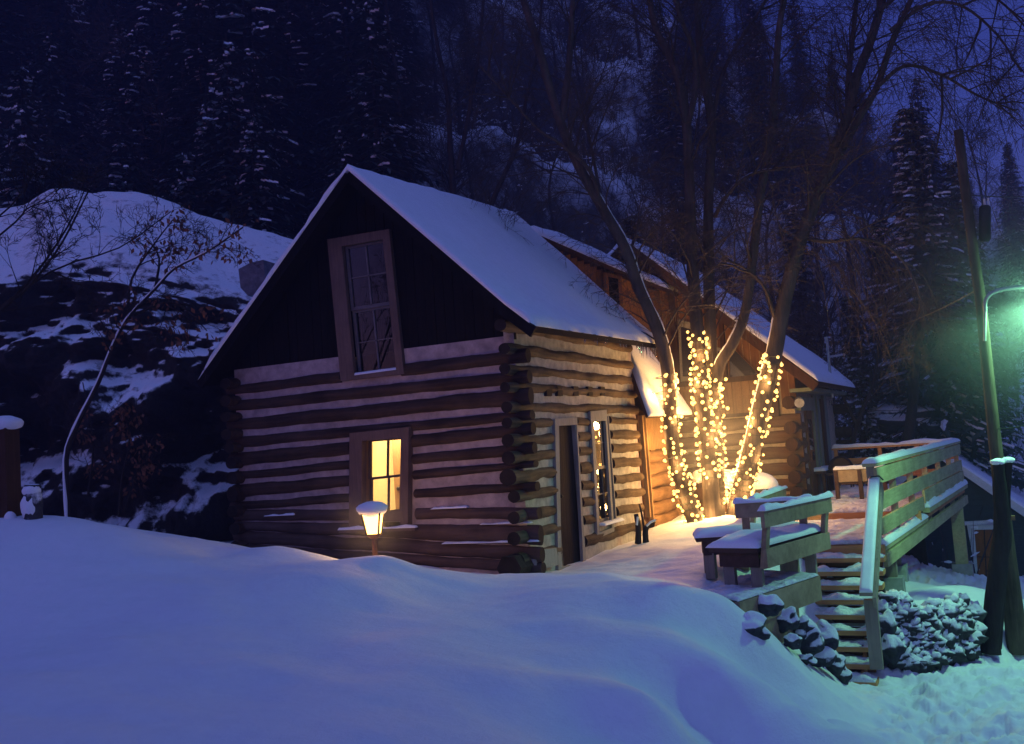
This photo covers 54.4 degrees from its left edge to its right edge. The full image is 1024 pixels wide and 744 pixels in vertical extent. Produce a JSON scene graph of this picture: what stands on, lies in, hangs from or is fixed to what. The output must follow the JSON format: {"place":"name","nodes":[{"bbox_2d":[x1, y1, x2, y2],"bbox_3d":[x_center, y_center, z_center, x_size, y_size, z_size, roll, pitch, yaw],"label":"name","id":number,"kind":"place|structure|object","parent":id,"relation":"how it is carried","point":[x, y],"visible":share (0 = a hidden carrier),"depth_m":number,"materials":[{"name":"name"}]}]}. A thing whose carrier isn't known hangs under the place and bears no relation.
{"place":"outdoors","nodes":[
{"label":"outdoors","id":0,"kind":"place"},
{"bbox_2d":[0,511,1023,743],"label":"snow ground","id":1,"kind":"structure","parent":0,"point":[112,634],"depth_m":8.85,"materials":[{"name":"snow"}]},
{"bbox_2d":[0,416,23,517],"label":"gate post","id":2,"kind":"object","parent":1,"relation":"on","point":[10,483],"visible":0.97,"depth_m":12.17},
{"bbox_2d":[20,484,42,519],"bbox_3d":[-5.780,1.672,12.003,0.249,0.651,0.233,-1,-5,-33],"label":"tree stump","id":3,"kind":"object","parent":1,"relation":"on","point":[31,505],"visible":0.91,"depth_m":11.93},
{"bbox_2d":[0,189,292,541],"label":"rock outcrop","id":4,"kind":"object","parent":1,"relation":"on","point":[50,362],"visible":0.43,"depth_m":19.98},
{"bbox_2d":[0,129,170,325],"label":"shrub","id":5,"kind":"object","parent":4,"relation":"on","point":[45,264],"visible":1,"depth_m":12.68,"materials":[{"name":"brown plant"}]},
{"bbox_2d":[52,382,176,516],"bbox_3d":[-6.982,1.340,17.730,2.686,2.445,1.435,-5,-4,13],"label":"bush","id":6,"kind":"object","parent":4,"relation":"on","point":[138,466],"visible":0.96,"depth_m":17.49,"materials":[{"name":"brown plant"}]},
{"bbox_2d":[238,260,274,296],"bbox_3d":[-5.061,-1.849,20.344,0.493,0.698,1.094,-5,-4,15],"label":"rock","id":7,"kind":"object","parent":4,"relation":"on","point":[252,277],"visible":0.39,"depth_m":19.90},
{"bbox_2d":[62,182,260,516],"bbox_3d":[-5.771,-0.303,16.162,3.706,5.282,1.775,-4,-4,5],"label":"tree","id":8,"kind":"object","parent":1,"relation":"on","point":[79,419],"visible":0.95,"depth_m":16.20,"materials":[{"name":"brown plant"}]},
{"bbox_2d":[356,501,387,555],"bbox_3d":[-1.761,2.229,12.750,0.407,1.152,0.418,-6,-5,26],"label":"lantern post","id":9,"kind":"object","parent":1,"relation":"on","point":[371,513],"visible":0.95,"depth_m":12.67,"materials":[{"name":"glass"}]},
{"bbox_2d":[196,164,656,573],"bbox_3d":[-1.047,0.140,17.643,6.127,7.172,6.197,-6,-5,26],"label":"log cabin","id":10,"kind":"object","parent":1,"relation":"on","point":[446,377],"visible":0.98,"depth_m":15.43,"materials":[{"name":"brown log wood"},{"name":"pale chinking"},{"name":"snow"}]},
{"bbox_2d":[327,229,404,380],"bbox_3d":[-2.229,-1.023,15.371,1.256,2.247,0.155,-6,-5,26],"label":"window frame","id":11,"kind":"structure","parent":10,"relation":"in","point":[336,250],"depth_m":15.41,"materials":[{"name":"grey paint"}]},
{"bbox_2d":[338,427,417,532],"bbox_3d":[-2.010,1.640,15.129,1.393,1.525,0.360,-6,-5,26],"label":"window frame","id":12,"kind":"structure","parent":10,"relation":"in","point":[361,479],"depth_m":15.13,"materials":[{"name":"brown paint"}]},
{"bbox_2d":[559,425,579,565],"bbox_3d":[0.866,1.989,15.485,0.097,2.400,0.782,-6,-5,26],"label":"door","id":13,"kind":"structure","parent":10,"relation":"in","point":[568,498],"depth_m":15.55,"materials":[{"name":"brown wood"}]},
{"bbox_2d":[531,225,678,361],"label":"board wing","id":14,"kind":"structure","parent":10,"relation":"attached to","point":[579,253],"depth_m":21.21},
{"bbox_2d":[588,410,623,535],"bbox_3d":[1.509,1.693,16.859,0.300,2.106,1.126,-6,-5,26],"label":"window frame","id":15,"kind":"structure","parent":10,"relation":"in","point":[599,428],"depth_m":16.92,"materials":[{"name":"grey paint"}]},
{"bbox_2d":[422,0,806,521],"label":"tree","id":16,"kind":"object","parent":1,"relation":"on","point":[586,177],"visible":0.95,"depth_m":18.60,"materials":[{"name":"brown plant"}]},
{"bbox_2d":[652,373,706,523],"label":"string lights","id":17,"kind":"object","parent":16,"relation":"attached to","point":[681,452],"visible":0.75,"depth_m":18.46,"materials":[{"name":"yellow"}]},
{"bbox_2d":[631,345,691,527],"bbox_3d":[2.821,1.337,19.798,1.917,3.975,3.866,-3,-4,-16],"label":"lean to","id":18,"kind":"object","parent":1,"relation":"on","point":[660,506],"visible":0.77,"depth_m":19.17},
{"bbox_2d":[559,0,895,517],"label":"tree","id":19,"kind":"object","parent":1,"relation":"on","point":[713,505],"visible":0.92,"depth_m":18.64,"materials":[{"name":"brown plant"}]},
{"bbox_2d":[686,330,724,479],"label":"string lights","id":20,"kind":"object","parent":19,"relation":"attached to","point":[702,401],"visible":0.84,"depth_m":18.61,"materials":[{"name":"yellow"}]},
{"bbox_2d":[607,238,854,496],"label":"log lodge","id":21,"kind":"structure","parent":1,"relation":"on","point":[800,440],"depth_m":22.96,"materials":[{"name":"brown wood"}]},
{"bbox_2d":[678,319,692,381],"bbox_3d":[4.157,-0.493,23.405,0.527,1.556,0.050,-6,-5,26],"label":"window frame","id":22,"kind":"structure","parent":21,"relation":"in","point":[684,350],"depth_m":23.45,"materials":[{"name":"brown wood"}]},
{"bbox_2d":[728,350,758,376],"bbox_3d":[5.316,-0.251,22.829,0.768,0.813,0.050,-6,-5,26],"label":"window frame","id":23,"kind":"structure","parent":21,"relation":"in","point":[737,365],"depth_m":22.89,"materials":[{"name":"brown"}]},
{"bbox_2d":[803,411,818,495],"bbox_3d":[7.093,1.916,23.616,0.055,2.000,0.800,-6,-5,26],"label":"side door","id":24,"kind":"structure","parent":21,"relation":"in","point":[807,414],"depth_m":23.48,"materials":[{"name":"brown"}]},
{"bbox_2d":[692,494,811,578],"bbox_3d":[2.995,2.026,12.400,1.452,0.984,0.674,-5,-4,7],"label":"bench","id":25,"kind":"object","parent":1,"relation":"on","point":[746,510],"visible":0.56,"depth_m":12.25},
{"bbox_2d":[742,611,770,639],"bbox_3d":[2.377,2.578,10.015,0.420,0.326,0.358,-6,-5,26],"label":"rock","id":26,"kind":"object","parent":1,"relation":"on","point":[753,624],"visible":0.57,"depth_m":9.91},
{"bbox_2d":[700,570,821,642],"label":"bench platform","id":27,"kind":"structure","parent":1,"relation":"on","point":[797,590],"depth_m":11.03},
{"bbox_2d":[706,491,833,587],"bbox_3d":[3.066,1.962,11.671,0.769,0.990,1.915,-8,-6,39],"label":"bench","id":28,"kind":"object","parent":27,"relation":"on","point":[781,538],"visible":1,"depth_m":11.17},
{"bbox_2d":[758,594,783,616],"bbox_3d":[2.706,2.458,10.488,0.276,0.245,0.253,-2,-5,-25],"label":"rock","id":29,"kind":"object","parent":1,"relation":"on","point":[772,605],"visible":0.98,"depth_m":10.42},
{"bbox_2d":[800,626,824,655],"bbox_3d":[3.289,2.971,11.042,0.320,0.401,0.288,-6,-5,26],"label":"rock","id":30,"kind":"object","parent":1,"relation":"on","point":[813,642],"visible":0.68,"depth_m":10.94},
{"bbox_2d":[621,0,1023,514],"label":"tree","id":31,"kind":"object","parent":1,"relation":"on","point":[780,313],"visible":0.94,"depth_m":18.36,"materials":[{"name":"brown plant"}]},
{"bbox_2d":[726,353,782,500],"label":"string lights","id":32,"kind":"object","parent":31,"relation":"attached to","point":[752,492],"visible":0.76,"depth_m":18.67,"materials":[{"name":"yellow"}]},
{"bbox_2d":[805,475,886,685],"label":"stairs","id":33,"kind":"structure","parent":1,"relation":"on","point":[865,565],"depth_m":12.99,"materials":[{"name":"wood"}]},
{"bbox_2d":[836,296,896,485],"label":"conifer","id":34,"kind":"object","parent":1,"relation":"on","point":[867,429],"visible":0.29,"depth_m":30.76,"materials":[{"name":"green plant"}]},
{"bbox_2d":[796,438,973,592],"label":"deck","id":35,"kind":"structure","parent":1,"relation":"on","point":[911,505],"depth_m":17.57,"materials":[{"name":"wood"},{"name":"snow"}]},
{"bbox_2d":[833,464,888,498],"bbox_3d":[7.059,2.230,20.083,1.011,0.746,0.480,-7,-5,30],"label":"deck bench","id":36,"kind":"object","parent":35,"relation":"on","point":[855,475],"visible":0.66,"depth_m":20.00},
{"bbox_2d":[851,211,928,484],"bbox_3d":[13.584,0.721,35.114,4.989,13.002,4.784,-6,-5,26],"label":"conifer","id":37,"kind":"object","parent":1,"relation":"on","point":[881,224],"visible":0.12,"depth_m":35.18,"materials":[{"name":"green plant"}]},
{"bbox_2d":[806,253,979,457],"bbox_3d":[9.582,-0.523,26.962,5.774,5.752,3.896,-6,-5,26],"label":"bare tree","id":38,"kind":"object","parent":1,"relation":"on","point":[857,422],"visible":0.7,"depth_m":26.96,"materials":[{"name":"brown plant"}]},
{"bbox_2d":[866,403,940,434],"bbox_3d":[12.054,1.454,31.148,2.472,1.035,2.386,-6,-5,26],"label":"boulder","id":39,"kind":"object","parent":1,"relation":"on","point":[886,421],"visible":0.45,"depth_m":30.35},
{"bbox_2d":[865,589,988,673],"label":"stone wall","id":40,"kind":"structure","parent":1,"relation":"on","point":[932,634],"depth_m":12.45,"materials":[{"name":"stone"}]},
{"bbox_2d":[881,634,906,664],"bbox_3d":[4.685,3.420,12.332,0.323,0.379,0.285,-2,-5,-25],"label":"rock","id":41,"kind":"object","parent":40,"relation":"on","point":[894,647],"visible":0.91,"depth_m":12.25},
{"bbox_2d":[831,228,1022,448],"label":"bare tree","id":42,"kind":"object","parent":1,"relation":"on","point":[908,432],"visible":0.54,"depth_m":27.86,"materials":[{"name":"brown plant"}]},
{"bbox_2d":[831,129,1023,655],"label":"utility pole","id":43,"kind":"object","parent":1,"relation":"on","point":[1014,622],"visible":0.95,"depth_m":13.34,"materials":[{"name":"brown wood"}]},
{"bbox_2d":[861,97,1023,491],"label":"conifer","id":44,"kind":"object","parent":1,"relation":"on","point":[944,418],"visible":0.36,"depth_m":30.75,"materials":[{"name":"green plant"}]},
{"bbox_2d":[888,448,1023,576],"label":"dark house","id":45,"kind":"structure","parent":1,"relation":"on","point":[978,491],"depth_m":27.11,"materials":[{"name":"wood"}]},
{"bbox_2d":[974,529,992,576],"bbox_3d":[12.845,4.946,27.002,0.508,1.355,0.052,-6,-5,26],"label":"door","id":46,"kind":"structure","parent":45,"relation":"in","point":[981,538],"depth_m":27.03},
{"bbox_2d":[923,285,1023,462],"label":"bare tree","id":47,"kind":"object","parent":1,"relation":"on","point":[976,411],"visible":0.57,"depth_m":29.90,"materials":[{"name":"brown plant"}]},
{"bbox_2d":[980,458,1011,655],"bbox_3d":[6.255,2.406,13.029,0.573,2.535,0.291,-6,-5,26],"label":"post","id":48,"kind":"object","parent":1,"relation":"on","point":[996,582],"visible":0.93,"depth_m":12.91,"materials":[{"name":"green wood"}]},
{"bbox_2d":[0,0,1023,490],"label":"hills","id":49,"kind":"structure","parent":0,"point":[544,178],"depth_m":52.06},
{"bbox_2d":[0,0,45,127],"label":"conifer","id":50,"kind":"object","parent":49,"relation":"on","point":[13,30],"visible":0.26,"depth_m":40.98,"materials":[{"name":"green plant"}]},
{"bbox_2d":[0,58,73,207],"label":"conifer","id":51,"kind":"object","parent":49,"relation":"on","point":[20,116],"visible":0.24,"depth_m":29.04,"materials":[{"name":"green plant"}]},
{"bbox_2d":[0,0,95,143],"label":"conifer","id":52,"kind":"object","parent":49,"relation":"on","point":[25,33],"visible":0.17,"depth_m":41.05,"materials":[{"name":"green plant"}]},
{"bbox_2d":[17,31,95,198],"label":"conifer","id":53,"kind":"object","parent":49,"relation":"on","point":[49,93],"visible":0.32,"depth_m":34.93,"materials":[{"name":"green plant"}]},
{"bbox_2d":[1,0,112,190],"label":"conifer","id":54,"kind":"object","parent":49,"relation":"on","point":[62,47],"visible":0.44,"depth_m":41.12,"materials":[{"name":"green plant"}]},
{"bbox_2d":[78,0,134,99],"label":"conifer","id":55,"kind":"object","parent":49,"relation":"on","point":[114,3],"visible":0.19,"depth_m":44.85,"materials":[{"name":"green plant"}]},
{"bbox_2d":[81,15,149,192],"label":"conifer","id":56,"kind":"object","parent":49,"relation":"on","point":[116,104],"visible":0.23,"depth_m":38.47,"materials":[{"name":"green plant"}]},
{"bbox_2d":[95,138,146,193],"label":"conifer","id":57,"kind":"object","parent":49,"relation":"on","point":[119,153],"visible":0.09,"depth_m":31.68,"materials":[{"name":"green plant"}]},
{"bbox_2d":[94,0,174,180],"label":"conifer","id":58,"kind":"object","parent":49,"relation":"on","point":[152,19],"visible":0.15,"depth_m":39.94,"materials":[{"name":"green plant"}]},
{"bbox_2d":[99,28,175,196],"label":"conifer","id":59,"kind":"object","parent":49,"relation":"on","point":[137,48],"visible":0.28,"depth_m":35.07,"materials":[{"name":"green plant"}]},
{"bbox_2d":[133,62,228,205],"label":"conifer","id":60,"kind":"object","parent":49,"relation":"on","point":[178,145],"visible":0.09,"depth_m":33.13,"materials":[{"name":"green plant"}]},
{"bbox_2d":[146,0,234,195],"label":"conifer","id":61,"kind":"object","parent":49,"relation":"on","point":[176,32],"visible":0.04,"depth_m":36.58,"materials":[{"name":"green plant"}]},
{"bbox_2d":[163,146,220,218],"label":"conifer","id":62,"kind":"object","parent":49,"relation":"on","point":[188,159],"visible":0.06,"depth_m":28.94,"materials":[{"name":"green plant"}]},
{"bbox_2d":[148,0,275,219],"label":"conifer","id":63,"kind":"object","parent":49,"relation":"on","point":[201,8],"visible":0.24,"depth_m":33.06,"materials":[{"name":"green plant"}]},
{"bbox_2d":[185,97,243,215],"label":"conifer","id":64,"kind":"object","parent":49,"relation":"on","point":[201,137],"visible":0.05,"depth_m":30.68,"materials":[{"name":"green plant"}]},
{"bbox_2d":[174,32,297,235],"bbox_3d":[-8.079,-3.201,28.888,5.370,13.826,5.238,-5,-4,6],"label":"conifer","id":65,"kind":"object","parent":49,"relation":"on","point":[228,58],"visible":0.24,"depth_m":29.24,"materials":[{"name":"green plant"}]},
{"bbox_2d":[173,0,325,237],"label":"conifer","id":66,"kind":"object","parent":49,"relation":"on","point":[241,36],"visible":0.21,"depth_m":34.20,"materials":[{"name":"green plant"}]},
{"bbox_2d":[212,104,295,238],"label":"conifer","id":67,"kind":"object","parent":49,"relation":"on","point":[255,174],"visible":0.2,"depth_m":28.92,"materials":[{"name":"green plant"}]},
{"bbox_2d":[225,41,300,235],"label":"conifer","id":68,"kind":"object","parent":49,"relation":"on","point":[252,61],"visible":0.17,"depth_m":30.79,"materials":[{"name":"green plant"}]},
{"bbox_2d":[259,0,338,237],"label":"conifer","id":69,"kind":"object","parent":49,"relation":"on","point":[292,46],"visible":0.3,"depth_m":36.99,"materials":[{"name":"green plant"}]},
{"bbox_2d":[317,120,360,196],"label":"conifer","id":70,"kind":"object","parent":49,"relation":"on","point":[339,135],"visible":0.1,"depth_m":30.51,"materials":[{"name":"green plant"}]},
{"bbox_2d":[290,0,423,220],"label":"conifer","id":71,"kind":"object","parent":49,"relation":"on","point":[339,30],"visible":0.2,"depth_m":36.10,"materials":[{"name":"green plant"}]},
{"bbox_2d":[326,90,402,185],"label":"conifer","id":72,"kind":"object","parent":49,"relation":"on","point":[359,125],"visible":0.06,"depth_m":31.87,"materials":[{"name":"green plant"}]},
{"bbox_2d":[324,0,447,183],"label":"conifer","id":73,"kind":"object","parent":49,"relation":"on","point":[381,146],"visible":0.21,"depth_m":30.46,"materials":[{"name":"green plant"}]},
{"bbox_2d":[360,0,433,129],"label":"conifer","id":74,"kind":"object","parent":49,"relation":"on","point":[404,31],"visible":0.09,"depth_m":42.11,"materials":[{"name":"green plant"}]},
{"bbox_2d":[362,14,442,187],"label":"conifer","id":75,"kind":"object","parent":49,"relation":"on","point":[418,106],"visible":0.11,"depth_m":37.02,"materials":[{"name":"green plant"}]},
{"bbox_2d":[403,0,483,121],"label":"bare tree","id":76,"kind":"object","parent":49,"relation":"on","point":[435,61],"visible":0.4,"depth_m":46.81,"materials":[{"name":"brown plant"}]},
{"bbox_2d":[406,0,496,134],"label":"bare tree","id":77,"kind":"object","parent":49,"relation":"on","point":[450,48],"visible":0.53,"depth_m":45.05,"materials":[{"name":"brown plant"}]},
{"bbox_2d":[384,0,525,194],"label":"bare tree","id":78,"kind":"object","parent":49,"relation":"on","point":[452,169],"visible":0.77,"depth_m":30.39,"materials":[{"name":"brown plant"}]},
{"bbox_2d":[404,110,513,194],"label":"bare tree","id":79,"kind":"object","parent":49,"relation":"on","point":[469,165],"visible":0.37,"depth_m":34.66,"materials":[{"name":"brown plant"}]},
{"bbox_2d":[399,153,535,222],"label":"bare tree","id":80,"kind":"object","parent":49,"relation":"on","point":[488,197],"visible":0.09,"depth_m":30.51,"materials":[{"name":"brown plant"}]},
{"bbox_2d":[415,64,522,199],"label":"bare tree","id":81,"kind":"object","parent":49,"relation":"on","point":[460,121],"visible":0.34,"depth_m":41.89,"materials":[{"name":"brown plant"}]},
{"bbox_2d":[398,109,545,227],"bbox_3d":[-1.765,-4.779,35.472,5.542,9.935,4.492,-2,-5,-21],"label":"bare tree","id":82,"kind":"object","parent":49,"relation":"on","point":[435,161],"visible":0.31,"depth_m":35.47,"materials":[{"name":"brown plant"}]},
{"bbox_2d":[431,0,552,132],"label":"bare tree","id":83,"kind":"object","parent":49,"relation":"on","point":[500,67],"visible":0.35,"depth_m":48.24,"materials":[{"name":"brown plant"}]},
{"bbox_2d":[0,0,1023,575],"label":"hillside brush","id":84,"kind":"object","parent":49,"relation":"on","point":[626,174],"visible":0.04,"depth_m":50.03,"materials":[{"name":"brown plant"}]},
{"bbox_2d":[488,0,592,205],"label":"bare tree","id":85,"kind":"object","parent":49,"relation":"on","point":[506,170],"visible":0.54,"depth_m":29.47,"materials":[{"name":"brown plant"}]},
{"bbox_2d":[477,83,609,246],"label":"bare tree","id":86,"kind":"object","parent":49,"relation":"on","point":[554,227],"visible":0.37,"depth_m":41.03,"materials":[{"name":"brown plant"}]},
{"bbox_2d":[525,0,646,163],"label":"bare tree","id":87,"kind":"object","parent":49,"relation":"on","point":[567,29],"visible":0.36,"depth_m":50.21,"materials":[{"name":"brown plant"}]},
{"bbox_2d":[584,165,680,256],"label":"bare tree","id":88,"kind":"object","parent":49,"relation":"on","point":[614,213],"visible":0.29,"depth_m":41.15,"materials":[{"name":"brown plant"}]},
{"bbox_2d":[637,4,702,177],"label":"conifer","id":89,"kind":"object","parent":49,"relation":"on","point":[656,107],"visible":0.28,"depth_m":51.77,"materials":[{"name":"green plant"}]},
{"bbox_2d":[646,44,704,191],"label":"conifer","id":90,"kind":"object","parent":49,"relation":"on","point":[670,130],"visible":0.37,"depth_m":50.30,"materials":[{"name":"green plant"}]},
{"bbox_2d":[624,133,758,294],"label":"bare tree","id":91,"kind":"object","parent":49,"relation":"on","point":[697,188],"visible":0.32,"depth_m":42.53,"materials":[{"name":"brown plant"}]},
{"bbox_2d":[698,34,749,193],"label":"conifer","id":92,"kind":"object","parent":49,"relation":"on","point":[720,101],"visible":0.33,"depth_m":53.17,"materials":[{"name":"green plant"}]},
{"bbox_2d":[696,127,824,320],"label":"bare tree","id":93,"kind":"object","parent":49,"relation":"on","point":[765,259],"visible":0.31,"depth_m":42.87,"materials":[{"name":"brown plant"}]},
{"bbox_2d":[683,222,837,354],"bbox_3d":[8.570,-0.727,37.445,6.371,10.298,5.163,-4,-4,-4],"label":"bare tree","id":94,"kind":"object","parent":49,"relation":"on","point":[758,273],"visible":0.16,"depth_m":37.54,"materials":[{"name":"brown plant"}]},
{"bbox_2d":[727,5,806,204],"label":"conifer","id":95,"kind":"object","parent":49,"relation":"on","point":[763,116],"visible":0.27,"depth_m":50.02,"materials":[{"name":"green plant"}]},
{"bbox_2d":[779,0,825,115],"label":"conifer","id":96,"kind":"object","parent":49,"relation":"on","point":[797,44],"visible":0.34,"depth_m":74.67,"materials":[{"name":"green plant"}]},
{"bbox_2d":[769,200,855,438],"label":"conifer","id":97,"kind":"object","parent":49,"relation":"on","point":[806,342],"visible":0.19,"depth_m":40.09,"materials":[{"name":"green plant"}]},
{"bbox_2d":[751,235,878,439],"bbox_3d":[11.382,0.999,36.372,5.114,11.679,6.310,-4,-4,-4],"label":"bare tree","id":98,"kind":"object","parent":49,"relation":"on","point":[822,312],"visible":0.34,"depth_m":36.57,"materials":[{"name":"brown plant"}]},
{"bbox_2d":[761,172,873,347],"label":"bare tree","id":99,"kind":"object","parent":49,"relation":"on","point":[816,260],"visible":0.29,"depth_m":43.72,"materials":[{"name":"brown plant"}]},
{"bbox_2d":[755,256,880,426],"bbox_3d":[12.134,0.197,38.680,5.512,9.286,4.467,-8,-6,42],"label":"bare tree","id":100,"kind":"object","parent":49,"relation":"on","point":[817,335],"visible":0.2,"depth_m":38.98,"materials":[{"name":"brown plant"}]},
{"bbox_2d":[794,141,894,298],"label":"bare tree","id":101,"kind":"object","parent":49,"relation":"on","point":[847,247],"visible":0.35,"depth_m":48.76,"materials":[{"name":"brown plant"}]},
{"bbox_2d":[822,154,903,290],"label":"bare tree","id":102,"kind":"object","parent":49,"relation":"on","point":[871,200],"visible":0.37,"depth_m":48.92,"materials":[{"name":"brown plant"}]},
{"bbox_2d":[891,77,955,232],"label":"conifer","id":103,"kind":"object","parent":49,"relation":"on","point":[927,123],"visible":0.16,"depth_m":65.21,"materials":[{"name":"green plant"}]},
{"bbox_2d":[937,104,1018,210],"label":"bare tree","id":104,"kind":"object","parent":49,"relation":"on","point":[979,181],"visible":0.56,"depth_m":76.11,"materials":[{"name":"brown plant"}]},
{"bbox_2d":[935,154,1023,488],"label":"conifer","id":105,"kind":"object","parent":49,"relation":"on","point":[955,201],"visible":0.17,"depth_m":33.00,"materials":[{"name":"green plant"}]},
{"bbox_2d":[987,166,1023,297],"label":"conifer","id":106,"kind":"object","parent":49,"relation":"on","point":[1011,222],"visible":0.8,"depth_m":68.98,"materials":[{"name":"green plant"}]},
{"bbox_2d":[598,0,1023,230],"label":"sky","id":107,"kind":"structure","parent":0,"point":[985,34],"materials":[{"name":"blue"}]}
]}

